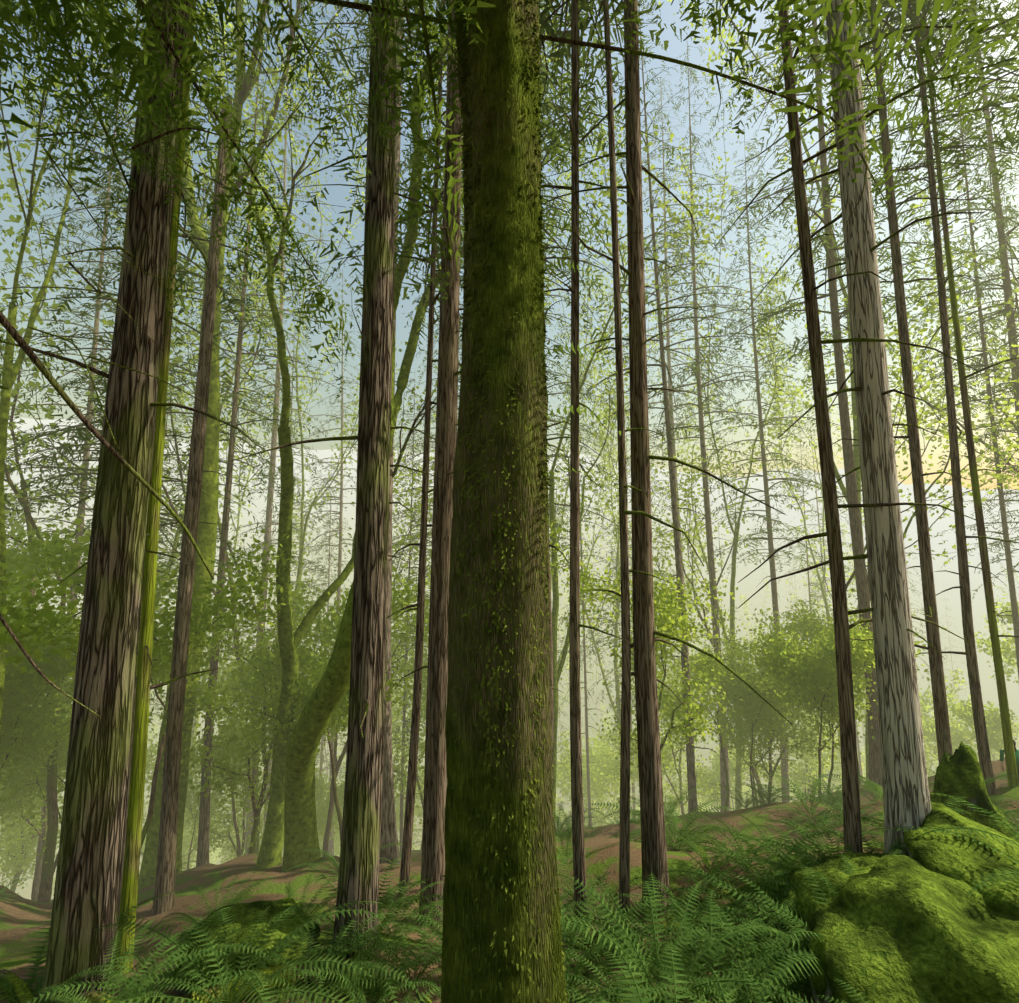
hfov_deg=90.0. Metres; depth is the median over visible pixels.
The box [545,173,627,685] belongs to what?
deciduous tree
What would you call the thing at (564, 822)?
fern
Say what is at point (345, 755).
deciduous tree
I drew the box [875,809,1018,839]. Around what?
fern
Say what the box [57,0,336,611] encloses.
deciduous tree
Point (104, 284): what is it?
conifer tree
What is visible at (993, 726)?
understory tree
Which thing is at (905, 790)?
fir tree
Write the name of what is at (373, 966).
fern
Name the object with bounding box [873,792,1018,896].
fern
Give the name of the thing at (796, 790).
understory tree
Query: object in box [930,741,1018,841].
tree stump
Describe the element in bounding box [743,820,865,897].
fern
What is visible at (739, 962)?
fern
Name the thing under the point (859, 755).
conifer tree
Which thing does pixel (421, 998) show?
fern
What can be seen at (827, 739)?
deciduous tree
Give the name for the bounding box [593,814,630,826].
understory tree
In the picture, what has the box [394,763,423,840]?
understory tree
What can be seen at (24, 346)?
tree twigs
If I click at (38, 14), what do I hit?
overhang tree
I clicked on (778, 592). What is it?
conifer tree
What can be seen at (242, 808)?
understory tree
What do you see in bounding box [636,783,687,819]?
understory tree
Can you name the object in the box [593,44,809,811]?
conifer tree
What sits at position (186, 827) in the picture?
understory tree
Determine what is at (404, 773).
understory tree
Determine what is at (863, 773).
understory tree
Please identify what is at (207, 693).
understory tree
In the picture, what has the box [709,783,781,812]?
fern
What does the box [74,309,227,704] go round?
conifer tree
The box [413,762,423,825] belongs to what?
understory tree
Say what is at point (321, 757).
conifer tree
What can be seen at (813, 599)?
deciduous tree
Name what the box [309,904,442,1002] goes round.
fern
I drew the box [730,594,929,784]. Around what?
understory tree
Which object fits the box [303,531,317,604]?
conifer tree
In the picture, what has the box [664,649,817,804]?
understory tree
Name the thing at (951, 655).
conifer tree
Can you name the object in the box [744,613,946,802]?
understory tree
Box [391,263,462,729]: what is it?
conifer tree
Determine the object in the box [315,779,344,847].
understory tree
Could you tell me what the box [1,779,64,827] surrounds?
understory tree
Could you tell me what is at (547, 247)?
conifer tree
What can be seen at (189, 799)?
understory tree
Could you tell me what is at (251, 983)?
fern
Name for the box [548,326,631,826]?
conifer tree
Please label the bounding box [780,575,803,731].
conifer tree
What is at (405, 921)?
fern
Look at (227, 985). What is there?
fern
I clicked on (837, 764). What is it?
understory tree
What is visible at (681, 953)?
fern
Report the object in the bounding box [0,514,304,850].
understory tree
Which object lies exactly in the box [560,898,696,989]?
fern
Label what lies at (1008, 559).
conifer tree
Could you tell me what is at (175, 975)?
fern
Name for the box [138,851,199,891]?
fern
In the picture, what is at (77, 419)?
conifer tree
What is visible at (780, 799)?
understory tree
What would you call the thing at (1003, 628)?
deciduous tree
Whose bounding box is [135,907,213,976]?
fern
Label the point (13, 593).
understory tree
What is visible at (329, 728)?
conifer tree
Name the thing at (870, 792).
fern
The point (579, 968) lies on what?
fern
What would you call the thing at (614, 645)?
conifer tree
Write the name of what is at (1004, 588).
deciduous tree
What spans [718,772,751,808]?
understory tree
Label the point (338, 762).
deciduous tree
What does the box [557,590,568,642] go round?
deciduous tree
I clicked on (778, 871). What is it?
fern
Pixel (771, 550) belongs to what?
conifer tree
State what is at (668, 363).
conifer tree
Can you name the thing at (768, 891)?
fern
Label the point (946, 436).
deciduous tree
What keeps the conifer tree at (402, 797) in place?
on the terrain ground
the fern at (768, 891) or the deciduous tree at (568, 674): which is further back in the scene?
the deciduous tree at (568, 674)
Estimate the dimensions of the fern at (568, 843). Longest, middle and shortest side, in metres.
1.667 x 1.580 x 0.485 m
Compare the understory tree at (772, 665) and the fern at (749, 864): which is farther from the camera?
the understory tree at (772, 665)
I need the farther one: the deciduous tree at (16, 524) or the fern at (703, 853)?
the deciduous tree at (16, 524)
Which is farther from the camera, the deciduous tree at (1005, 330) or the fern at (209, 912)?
the deciduous tree at (1005, 330)
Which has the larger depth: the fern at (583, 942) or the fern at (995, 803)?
the fern at (995, 803)
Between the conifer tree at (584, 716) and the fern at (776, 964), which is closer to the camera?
the fern at (776, 964)
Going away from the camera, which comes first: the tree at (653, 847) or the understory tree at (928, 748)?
the tree at (653, 847)
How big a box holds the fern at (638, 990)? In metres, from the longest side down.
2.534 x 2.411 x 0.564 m
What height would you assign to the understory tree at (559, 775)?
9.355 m
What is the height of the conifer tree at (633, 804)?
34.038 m
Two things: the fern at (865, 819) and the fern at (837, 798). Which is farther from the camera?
the fern at (837, 798)
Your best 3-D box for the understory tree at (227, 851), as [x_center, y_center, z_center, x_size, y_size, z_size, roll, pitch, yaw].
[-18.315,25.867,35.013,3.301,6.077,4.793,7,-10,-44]
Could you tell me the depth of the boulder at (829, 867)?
4.67 m
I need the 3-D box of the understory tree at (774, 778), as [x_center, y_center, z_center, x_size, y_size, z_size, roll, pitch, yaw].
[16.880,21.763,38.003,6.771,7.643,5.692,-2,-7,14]
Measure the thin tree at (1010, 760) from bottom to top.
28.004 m
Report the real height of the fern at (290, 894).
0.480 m
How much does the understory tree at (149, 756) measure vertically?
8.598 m
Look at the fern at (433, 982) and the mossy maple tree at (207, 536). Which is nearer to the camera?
the fern at (433, 982)
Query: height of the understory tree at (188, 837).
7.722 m
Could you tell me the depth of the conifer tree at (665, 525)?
195.99 m
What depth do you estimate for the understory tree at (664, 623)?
12.14 m
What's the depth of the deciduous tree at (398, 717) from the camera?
28.03 m
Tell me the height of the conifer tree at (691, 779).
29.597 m
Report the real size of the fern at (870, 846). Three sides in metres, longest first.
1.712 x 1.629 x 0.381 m
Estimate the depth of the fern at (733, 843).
5.89 m
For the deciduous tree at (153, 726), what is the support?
on the terrain ground
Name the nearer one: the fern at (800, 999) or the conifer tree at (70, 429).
the fern at (800, 999)
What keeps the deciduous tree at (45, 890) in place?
on the terrain ground
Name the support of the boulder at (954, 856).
on the terrain ground
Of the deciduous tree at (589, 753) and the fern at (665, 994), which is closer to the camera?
the fern at (665, 994)
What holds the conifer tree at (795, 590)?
on the terrain ground
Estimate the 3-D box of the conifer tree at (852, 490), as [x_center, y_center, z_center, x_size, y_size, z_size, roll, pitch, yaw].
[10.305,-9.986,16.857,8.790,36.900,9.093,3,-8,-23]
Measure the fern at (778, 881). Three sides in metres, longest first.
1.964 x 1.869 x 0.437 m
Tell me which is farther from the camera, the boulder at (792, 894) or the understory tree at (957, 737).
the understory tree at (957, 737)
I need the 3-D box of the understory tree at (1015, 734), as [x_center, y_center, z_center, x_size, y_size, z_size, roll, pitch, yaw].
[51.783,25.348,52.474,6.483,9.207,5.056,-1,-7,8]
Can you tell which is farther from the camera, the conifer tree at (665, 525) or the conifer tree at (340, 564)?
the conifer tree at (665, 525)
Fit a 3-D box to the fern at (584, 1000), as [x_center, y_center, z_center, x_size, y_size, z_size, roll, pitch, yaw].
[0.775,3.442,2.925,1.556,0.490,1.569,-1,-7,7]
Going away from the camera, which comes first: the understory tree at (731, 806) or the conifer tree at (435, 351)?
the conifer tree at (435, 351)
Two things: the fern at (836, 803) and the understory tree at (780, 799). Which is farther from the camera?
the understory tree at (780, 799)
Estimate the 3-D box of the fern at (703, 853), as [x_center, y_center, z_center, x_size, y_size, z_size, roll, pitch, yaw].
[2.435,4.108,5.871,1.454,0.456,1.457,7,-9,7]
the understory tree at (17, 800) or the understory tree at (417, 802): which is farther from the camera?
the understory tree at (417, 802)
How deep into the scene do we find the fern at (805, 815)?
9.42 m
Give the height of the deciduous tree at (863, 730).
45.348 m
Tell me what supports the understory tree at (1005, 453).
on the terrain ground
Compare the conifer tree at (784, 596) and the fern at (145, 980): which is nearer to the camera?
the fern at (145, 980)
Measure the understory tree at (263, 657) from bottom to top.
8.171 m
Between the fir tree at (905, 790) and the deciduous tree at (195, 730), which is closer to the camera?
the fir tree at (905, 790)
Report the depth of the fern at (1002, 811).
7.04 m
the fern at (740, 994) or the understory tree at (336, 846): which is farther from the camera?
the understory tree at (336, 846)
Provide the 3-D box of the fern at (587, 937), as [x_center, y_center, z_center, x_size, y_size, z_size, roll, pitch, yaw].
[0.944,4.045,4.645,1.750,0.537,1.848,5,-11,4]
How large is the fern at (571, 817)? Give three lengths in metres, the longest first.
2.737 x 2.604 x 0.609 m
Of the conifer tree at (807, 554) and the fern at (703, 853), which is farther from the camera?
the conifer tree at (807, 554)
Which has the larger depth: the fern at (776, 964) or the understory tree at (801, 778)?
the understory tree at (801, 778)
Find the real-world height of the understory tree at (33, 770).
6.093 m
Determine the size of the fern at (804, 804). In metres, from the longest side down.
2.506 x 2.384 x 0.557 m
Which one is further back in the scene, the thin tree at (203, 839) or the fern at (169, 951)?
the thin tree at (203, 839)
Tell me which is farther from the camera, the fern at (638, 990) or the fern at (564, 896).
the fern at (564, 896)
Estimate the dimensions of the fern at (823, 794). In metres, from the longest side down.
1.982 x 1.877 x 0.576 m
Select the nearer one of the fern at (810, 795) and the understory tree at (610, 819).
the fern at (810, 795)
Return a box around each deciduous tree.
[0,63,82,902]
[0,185,292,853]
[4,424,93,609]
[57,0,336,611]
[58,611,165,763]
[148,692,163,740]
[189,278,341,765]
[196,57,401,633]
[317,694,403,829]
[322,432,434,856]
[368,3,743,826]
[391,611,427,785]
[391,657,423,784]
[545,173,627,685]
[548,178,709,731]
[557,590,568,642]
[557,613,596,717]
[567,730,612,819]
[581,353,714,671]
[582,719,637,810]
[594,407,800,804]
[599,702,618,744]
[658,0,904,780]
[664,1,834,809]
[678,752,710,810]
[734,324,870,757]
[738,579,777,757]
[764,171,1018,498]
[785,551,855,791]
[813,711,840,767]
[823,287,1018,628]
[840,523,870,749]
[980,575,1018,671]
[992,559,1018,610]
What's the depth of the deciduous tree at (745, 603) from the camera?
104.85 m
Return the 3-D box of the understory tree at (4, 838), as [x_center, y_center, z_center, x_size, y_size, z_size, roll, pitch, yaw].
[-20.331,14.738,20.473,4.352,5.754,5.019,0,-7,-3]
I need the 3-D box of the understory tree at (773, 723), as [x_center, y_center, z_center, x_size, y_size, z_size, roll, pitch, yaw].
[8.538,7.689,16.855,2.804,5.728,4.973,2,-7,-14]
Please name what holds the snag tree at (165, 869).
on the terrain ground
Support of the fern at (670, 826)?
on the terrain ground
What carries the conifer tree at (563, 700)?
on the terrain ground
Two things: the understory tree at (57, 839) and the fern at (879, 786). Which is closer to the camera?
the fern at (879, 786)
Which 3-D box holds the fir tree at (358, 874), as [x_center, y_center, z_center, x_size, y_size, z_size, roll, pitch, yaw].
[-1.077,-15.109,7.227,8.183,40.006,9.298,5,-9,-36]
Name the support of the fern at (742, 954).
on the terrain ground
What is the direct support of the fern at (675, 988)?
on the terrain ground
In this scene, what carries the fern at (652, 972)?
on the terrain ground
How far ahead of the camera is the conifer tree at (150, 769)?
64.08 m
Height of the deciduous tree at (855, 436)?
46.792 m
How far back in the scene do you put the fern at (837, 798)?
12.71 m
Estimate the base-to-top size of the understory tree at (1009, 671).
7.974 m
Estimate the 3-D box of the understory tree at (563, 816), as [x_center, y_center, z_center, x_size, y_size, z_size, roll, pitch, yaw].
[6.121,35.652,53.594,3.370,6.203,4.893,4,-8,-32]
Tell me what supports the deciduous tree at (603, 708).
on the terrain ground
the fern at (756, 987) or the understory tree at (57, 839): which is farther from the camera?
the understory tree at (57, 839)
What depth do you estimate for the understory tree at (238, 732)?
15.70 m
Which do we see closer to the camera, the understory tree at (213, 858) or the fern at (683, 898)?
the fern at (683, 898)
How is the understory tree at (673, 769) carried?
on the terrain ground
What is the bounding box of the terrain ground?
[0,418,1018,1002]
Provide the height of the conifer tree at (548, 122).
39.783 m
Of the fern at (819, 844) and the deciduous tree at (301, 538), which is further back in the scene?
the deciduous tree at (301, 538)
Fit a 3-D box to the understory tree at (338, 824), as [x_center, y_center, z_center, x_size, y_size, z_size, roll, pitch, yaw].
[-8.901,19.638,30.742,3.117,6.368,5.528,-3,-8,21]
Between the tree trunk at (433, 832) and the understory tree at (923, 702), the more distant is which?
the understory tree at (923, 702)
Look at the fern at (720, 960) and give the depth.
4.20 m
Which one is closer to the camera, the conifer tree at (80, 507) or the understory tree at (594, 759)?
the conifer tree at (80, 507)
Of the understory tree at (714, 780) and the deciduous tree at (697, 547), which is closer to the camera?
the understory tree at (714, 780)
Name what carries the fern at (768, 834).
on the terrain ground
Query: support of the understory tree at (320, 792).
on the terrain ground
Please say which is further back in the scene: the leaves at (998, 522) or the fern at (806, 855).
the leaves at (998, 522)
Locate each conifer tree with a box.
[0,0,277,701]
[0,2,311,912]
[0,43,192,899]
[7,187,186,617]
[9,481,51,547]
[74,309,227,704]
[140,389,206,863]
[141,702,157,856]
[170,17,360,854]
[200,575,250,859]
[201,305,347,831]
[255,0,695,419]
[262,0,446,864]
[262,459,351,806]
[274,269,408,855]
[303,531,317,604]
[313,551,347,799]
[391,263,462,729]
[391,371,435,852]
[392,213,463,797]
[394,2,664,783]
[402,277,604,578]
[459,86,630,652]
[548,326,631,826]
[551,600,569,752]
[556,687,570,810]
[565,0,777,812]
[568,663,598,823]
[580,353,714,791]
[580,409,664,818]
[580,562,607,723]
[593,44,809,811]
[594,74,755,754]
[595,530,607,582]
[653,468,671,586]
[674,0,1018,786]
[676,134,864,802]
[753,554,771,630]
[769,564,787,631]
[771,412,855,794]
[777,404,858,642]
[780,569,798,621]
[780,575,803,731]
[781,553,808,639]
[809,483,865,783]
[853,532,941,683]
[870,520,951,656]
[872,0,1018,502]
[893,2,1018,678]
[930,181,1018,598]
[940,597,969,730]
[943,661,958,720]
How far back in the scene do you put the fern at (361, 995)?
4.44 m
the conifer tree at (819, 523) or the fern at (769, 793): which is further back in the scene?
the conifer tree at (819, 523)
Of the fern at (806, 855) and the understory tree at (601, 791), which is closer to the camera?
the fern at (806, 855)
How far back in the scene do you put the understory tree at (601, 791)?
33.23 m
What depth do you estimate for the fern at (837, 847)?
5.38 m
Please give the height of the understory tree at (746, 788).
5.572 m
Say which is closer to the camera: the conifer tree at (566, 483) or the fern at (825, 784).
the fern at (825, 784)
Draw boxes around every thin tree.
[0,0,143,740]
[56,0,367,973]
[162,27,346,866]
[259,0,610,897]
[414,0,762,928]
[434,0,703,920]
[699,0,1018,763]
[738,0,981,852]
[761,0,1018,795]
[774,0,1018,786]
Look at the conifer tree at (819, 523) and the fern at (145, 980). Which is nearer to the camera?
the fern at (145, 980)
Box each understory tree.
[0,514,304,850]
[0,591,73,802]
[0,604,160,801]
[0,671,74,901]
[0,695,68,899]
[0,759,65,895]
[0,803,60,889]
[0,820,60,874]
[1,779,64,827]
[4,528,79,700]
[6,570,53,707]
[53,717,200,895]
[139,808,221,873]
[139,817,226,872]
[145,744,268,869]
[152,559,328,853]
[152,695,272,860]
[158,630,347,770]
[182,789,261,864]
[185,843,224,868]
[188,639,327,856]
[217,833,241,859]
[219,755,283,856]
[223,772,327,862]
[253,564,430,847]
[310,590,428,849]
[315,764,344,849]
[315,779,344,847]
[316,797,339,856]
[334,802,343,841]
[342,762,421,849]
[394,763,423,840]
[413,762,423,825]
[549,504,741,799]
[556,748,570,819]
[556,808,571,828]
[557,753,617,826]
[558,731,635,826]
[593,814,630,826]
[596,724,682,793]
[599,714,687,813]
[613,622,720,814]
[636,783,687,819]
[658,635,814,811]
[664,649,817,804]
[681,750,749,811]
[683,790,714,811]
[692,598,839,802]
[699,777,749,811]
[703,740,792,809]
[712,653,813,804]
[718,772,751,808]
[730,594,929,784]
[742,782,777,806]
[743,610,875,804]
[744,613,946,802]
[744,710,838,800]
[761,757,830,802]
[778,760,826,799]
[787,735,865,790]
[789,777,810,801]
[831,754,865,789]
[854,699,937,773]
[857,747,865,780]
[919,667,966,776]
[922,712,974,760]
[948,688,1004,760]
[948,695,1016,757]
[972,716,1018,760]
[974,631,1018,682]
[976,598,1018,666]
[986,385,1018,657]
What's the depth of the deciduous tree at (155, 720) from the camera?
94.75 m
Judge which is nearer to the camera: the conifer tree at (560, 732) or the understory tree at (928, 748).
the understory tree at (928, 748)
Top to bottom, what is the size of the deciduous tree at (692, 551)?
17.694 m
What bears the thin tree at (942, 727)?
on the terrain ground
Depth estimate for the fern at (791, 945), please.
4.43 m
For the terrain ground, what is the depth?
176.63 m
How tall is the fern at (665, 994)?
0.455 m
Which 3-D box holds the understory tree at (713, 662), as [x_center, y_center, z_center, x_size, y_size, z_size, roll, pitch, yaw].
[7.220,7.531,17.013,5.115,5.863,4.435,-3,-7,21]
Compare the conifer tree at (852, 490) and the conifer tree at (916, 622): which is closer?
the conifer tree at (852, 490)
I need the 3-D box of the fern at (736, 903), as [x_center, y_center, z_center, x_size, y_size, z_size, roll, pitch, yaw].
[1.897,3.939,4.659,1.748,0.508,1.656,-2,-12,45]
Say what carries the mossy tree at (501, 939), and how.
on the terrain ground
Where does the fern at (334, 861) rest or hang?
on the terrain ground
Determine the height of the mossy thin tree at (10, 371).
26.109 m
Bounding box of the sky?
[0,0,1018,489]
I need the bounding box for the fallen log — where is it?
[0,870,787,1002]
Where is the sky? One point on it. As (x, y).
(337, 193)
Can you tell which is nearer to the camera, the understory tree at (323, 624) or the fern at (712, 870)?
the fern at (712, 870)
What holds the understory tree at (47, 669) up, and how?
on the terrain ground
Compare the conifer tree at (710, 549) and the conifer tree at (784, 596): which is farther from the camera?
the conifer tree at (784, 596)
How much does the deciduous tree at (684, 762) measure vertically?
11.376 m
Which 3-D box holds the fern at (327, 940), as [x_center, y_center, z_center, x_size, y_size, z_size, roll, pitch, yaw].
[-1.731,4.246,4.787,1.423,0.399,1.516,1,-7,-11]
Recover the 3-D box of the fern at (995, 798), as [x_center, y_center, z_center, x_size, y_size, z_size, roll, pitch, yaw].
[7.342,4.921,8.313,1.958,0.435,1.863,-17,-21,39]
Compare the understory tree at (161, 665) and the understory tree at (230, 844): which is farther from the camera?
the understory tree at (230, 844)
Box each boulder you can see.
[174,897,319,993]
[777,888,807,941]
[786,852,881,923]
[806,855,1018,1002]
[903,802,1018,916]
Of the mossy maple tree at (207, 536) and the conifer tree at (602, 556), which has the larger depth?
the conifer tree at (602, 556)
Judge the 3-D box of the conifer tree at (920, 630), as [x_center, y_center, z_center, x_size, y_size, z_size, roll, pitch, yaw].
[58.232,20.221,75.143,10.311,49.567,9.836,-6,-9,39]
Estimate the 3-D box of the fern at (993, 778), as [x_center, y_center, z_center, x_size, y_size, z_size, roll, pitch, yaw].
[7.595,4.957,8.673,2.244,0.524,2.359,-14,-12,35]
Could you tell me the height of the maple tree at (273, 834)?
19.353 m
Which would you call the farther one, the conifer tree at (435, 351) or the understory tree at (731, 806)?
the understory tree at (731, 806)
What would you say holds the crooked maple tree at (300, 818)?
on the terrain ground
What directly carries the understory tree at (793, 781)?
on the terrain ground
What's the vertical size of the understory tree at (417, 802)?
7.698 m
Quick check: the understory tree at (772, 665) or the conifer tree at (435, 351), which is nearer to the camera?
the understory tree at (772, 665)
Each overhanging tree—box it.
[302,0,471,303]
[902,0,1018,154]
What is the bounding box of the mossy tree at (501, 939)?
[439,0,628,1002]
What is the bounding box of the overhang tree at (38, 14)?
[0,0,952,397]
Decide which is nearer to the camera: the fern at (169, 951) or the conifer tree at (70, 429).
the fern at (169, 951)
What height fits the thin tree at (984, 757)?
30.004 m
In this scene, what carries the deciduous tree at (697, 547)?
on the terrain ground
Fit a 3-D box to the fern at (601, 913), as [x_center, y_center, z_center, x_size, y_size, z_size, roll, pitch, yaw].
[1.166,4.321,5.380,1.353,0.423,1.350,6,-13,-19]
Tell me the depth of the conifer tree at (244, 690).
67.46 m
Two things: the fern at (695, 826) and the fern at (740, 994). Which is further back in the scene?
the fern at (695, 826)
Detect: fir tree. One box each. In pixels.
[0,0,275,1002]
[231,0,446,962]
[711,0,1014,854]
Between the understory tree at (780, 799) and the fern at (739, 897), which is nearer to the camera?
the fern at (739, 897)
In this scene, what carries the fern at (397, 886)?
on the terrain ground
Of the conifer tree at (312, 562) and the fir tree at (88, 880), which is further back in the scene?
the conifer tree at (312, 562)
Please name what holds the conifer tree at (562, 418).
on the terrain ground
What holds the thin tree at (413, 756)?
on the terrain ground
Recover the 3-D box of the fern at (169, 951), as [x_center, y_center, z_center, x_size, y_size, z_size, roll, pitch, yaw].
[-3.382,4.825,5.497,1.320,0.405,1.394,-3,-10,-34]
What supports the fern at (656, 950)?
on the terrain ground
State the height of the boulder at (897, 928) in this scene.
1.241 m
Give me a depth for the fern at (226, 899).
6.69 m
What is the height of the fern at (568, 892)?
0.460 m
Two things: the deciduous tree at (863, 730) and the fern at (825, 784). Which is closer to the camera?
the fern at (825, 784)
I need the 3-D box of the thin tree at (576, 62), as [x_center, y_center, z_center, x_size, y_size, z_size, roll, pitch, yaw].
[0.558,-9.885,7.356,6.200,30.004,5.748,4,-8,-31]
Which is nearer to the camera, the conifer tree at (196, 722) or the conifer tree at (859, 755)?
the conifer tree at (196, 722)
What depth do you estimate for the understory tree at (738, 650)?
16.80 m
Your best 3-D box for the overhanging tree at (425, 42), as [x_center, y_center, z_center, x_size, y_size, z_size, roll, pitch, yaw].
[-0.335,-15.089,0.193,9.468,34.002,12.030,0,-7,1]
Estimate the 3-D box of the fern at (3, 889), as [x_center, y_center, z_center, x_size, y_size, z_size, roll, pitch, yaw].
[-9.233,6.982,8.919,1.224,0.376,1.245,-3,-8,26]
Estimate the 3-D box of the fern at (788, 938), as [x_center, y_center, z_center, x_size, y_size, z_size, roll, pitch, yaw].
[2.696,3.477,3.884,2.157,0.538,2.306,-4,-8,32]
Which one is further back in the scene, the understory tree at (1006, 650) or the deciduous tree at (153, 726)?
the deciduous tree at (153, 726)
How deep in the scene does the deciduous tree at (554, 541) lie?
17.14 m
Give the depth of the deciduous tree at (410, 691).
40.06 m
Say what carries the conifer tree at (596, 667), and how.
on the terrain ground
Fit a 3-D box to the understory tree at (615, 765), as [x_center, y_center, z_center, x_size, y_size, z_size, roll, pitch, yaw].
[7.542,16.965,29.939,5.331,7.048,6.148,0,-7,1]
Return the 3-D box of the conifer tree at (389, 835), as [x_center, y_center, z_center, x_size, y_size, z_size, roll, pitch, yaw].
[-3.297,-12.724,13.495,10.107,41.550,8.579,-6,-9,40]
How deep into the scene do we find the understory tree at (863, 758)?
65.55 m
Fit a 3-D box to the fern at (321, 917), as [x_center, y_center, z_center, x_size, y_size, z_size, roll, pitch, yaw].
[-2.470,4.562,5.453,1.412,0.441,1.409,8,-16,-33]
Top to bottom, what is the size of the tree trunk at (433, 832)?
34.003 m
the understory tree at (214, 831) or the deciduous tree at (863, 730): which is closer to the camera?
the understory tree at (214, 831)
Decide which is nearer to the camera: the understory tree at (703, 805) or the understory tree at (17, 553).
the understory tree at (17, 553)
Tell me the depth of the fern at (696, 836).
8.17 m
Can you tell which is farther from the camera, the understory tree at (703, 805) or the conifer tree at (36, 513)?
the conifer tree at (36, 513)
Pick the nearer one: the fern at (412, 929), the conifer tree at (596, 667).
the fern at (412, 929)
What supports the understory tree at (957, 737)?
on the terrain ground
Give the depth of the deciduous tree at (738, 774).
26.02 m
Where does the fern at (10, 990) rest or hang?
on the terrain ground
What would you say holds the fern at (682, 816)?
on the terrain ground
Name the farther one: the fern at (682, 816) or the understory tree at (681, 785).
the understory tree at (681, 785)
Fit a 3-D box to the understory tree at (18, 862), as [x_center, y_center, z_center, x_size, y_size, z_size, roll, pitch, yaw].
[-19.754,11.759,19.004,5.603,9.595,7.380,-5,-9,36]
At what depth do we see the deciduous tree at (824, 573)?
34.36 m
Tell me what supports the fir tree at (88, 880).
on the terrain ground
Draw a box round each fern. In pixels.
[0,877,36,901]
[0,892,175,1002]
[26,906,275,1002]
[34,916,229,1002]
[93,901,386,1002]
[116,904,318,1002]
[125,927,191,986]
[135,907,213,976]
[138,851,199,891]
[152,871,277,947]
[184,913,425,1002]
[261,871,338,925]
[282,842,401,882]
[283,931,440,1002]
[286,906,400,1002]
[298,866,442,1002]
[301,857,442,1002]
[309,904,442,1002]
[309,913,334,934]
[321,876,441,942]
[373,895,442,991]
[407,987,440,1002]
[434,855,616,936]
[553,812,592,864]
[554,804,597,828]
[555,801,604,837]
[558,872,803,1002]
[559,869,659,953]
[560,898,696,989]
[561,899,691,994]
[562,889,674,965]
[562,927,730,1002]
[564,872,664,1002]
[566,976,649,1002]
[569,893,772,1002]
[584,798,639,825]
[585,890,820,1002]
[591,795,749,853]
[600,787,714,835]
[602,944,737,1002]
[610,989,680,1002]
[612,805,737,854]
[614,948,707,1002]
[615,876,721,940]
[620,883,798,1001]
[638,830,836,976]
[638,899,811,1002]
[660,869,810,993]
[661,931,795,1002]
[665,815,718,837]
[665,830,757,893]
[668,854,735,925]
[671,890,812,1002]
[672,957,851,1002]
[676,897,810,1002]
[677,818,797,896]
[693,832,817,948]
[706,861,856,1002]
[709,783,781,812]
[710,966,736,1002]
[726,814,829,862]
[728,824,843,930]
[733,780,801,810]
[733,841,830,897]
[735,783,793,807]
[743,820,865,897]
[749,838,878,924]
[750,772,873,835]
[754,978,930,1002]
[761,815,852,877]
[772,774,883,835]
[772,809,842,836]
[781,875,837,949]
[783,787,840,804]
[793,782,863,800]
[796,783,863,805]
[798,814,908,865]
[807,776,972,856]
[807,779,867,805]
[818,762,882,802]
[839,775,882,796]
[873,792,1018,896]
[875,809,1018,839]
[878,774,1018,816]
[928,780,1018,822]
[930,801,1018,830]
[992,796,1018,814]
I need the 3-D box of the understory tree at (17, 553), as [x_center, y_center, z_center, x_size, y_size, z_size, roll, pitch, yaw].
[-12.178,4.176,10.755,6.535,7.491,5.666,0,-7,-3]
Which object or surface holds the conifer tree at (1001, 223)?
on the terrain ground
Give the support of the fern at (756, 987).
on the terrain ground
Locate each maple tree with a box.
[113,0,461,867]
[138,0,351,889]
[282,0,591,871]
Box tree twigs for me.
[0,0,886,716]
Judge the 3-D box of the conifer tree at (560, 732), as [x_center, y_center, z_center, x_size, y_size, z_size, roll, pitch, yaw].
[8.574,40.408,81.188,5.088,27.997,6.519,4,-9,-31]
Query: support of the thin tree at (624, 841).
on the terrain ground
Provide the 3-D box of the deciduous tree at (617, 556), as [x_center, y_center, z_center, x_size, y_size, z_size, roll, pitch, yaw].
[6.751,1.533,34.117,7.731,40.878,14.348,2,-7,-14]
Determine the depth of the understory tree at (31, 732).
11.14 m
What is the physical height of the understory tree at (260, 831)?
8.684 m
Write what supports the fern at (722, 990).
on the terrain ground
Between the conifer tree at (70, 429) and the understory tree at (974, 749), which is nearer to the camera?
the conifer tree at (70, 429)
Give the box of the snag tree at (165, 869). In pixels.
[152,96,246,914]
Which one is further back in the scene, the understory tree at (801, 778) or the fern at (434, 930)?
the understory tree at (801, 778)
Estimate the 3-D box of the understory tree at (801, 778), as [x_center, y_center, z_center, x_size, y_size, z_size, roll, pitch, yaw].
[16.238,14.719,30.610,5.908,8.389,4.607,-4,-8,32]
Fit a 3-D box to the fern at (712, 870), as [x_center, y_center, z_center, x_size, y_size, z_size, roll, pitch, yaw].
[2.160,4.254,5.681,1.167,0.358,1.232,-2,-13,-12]
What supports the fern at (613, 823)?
on the terrain ground
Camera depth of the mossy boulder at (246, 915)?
4.89 m
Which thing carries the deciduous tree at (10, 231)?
on the terrain ground
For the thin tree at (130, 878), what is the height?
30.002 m
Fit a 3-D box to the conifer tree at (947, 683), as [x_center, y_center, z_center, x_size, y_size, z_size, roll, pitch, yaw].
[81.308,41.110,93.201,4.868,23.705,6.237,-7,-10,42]
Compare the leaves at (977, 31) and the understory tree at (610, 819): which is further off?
the understory tree at (610, 819)
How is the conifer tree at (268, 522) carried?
on the terrain ground
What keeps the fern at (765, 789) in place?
on the terrain ground

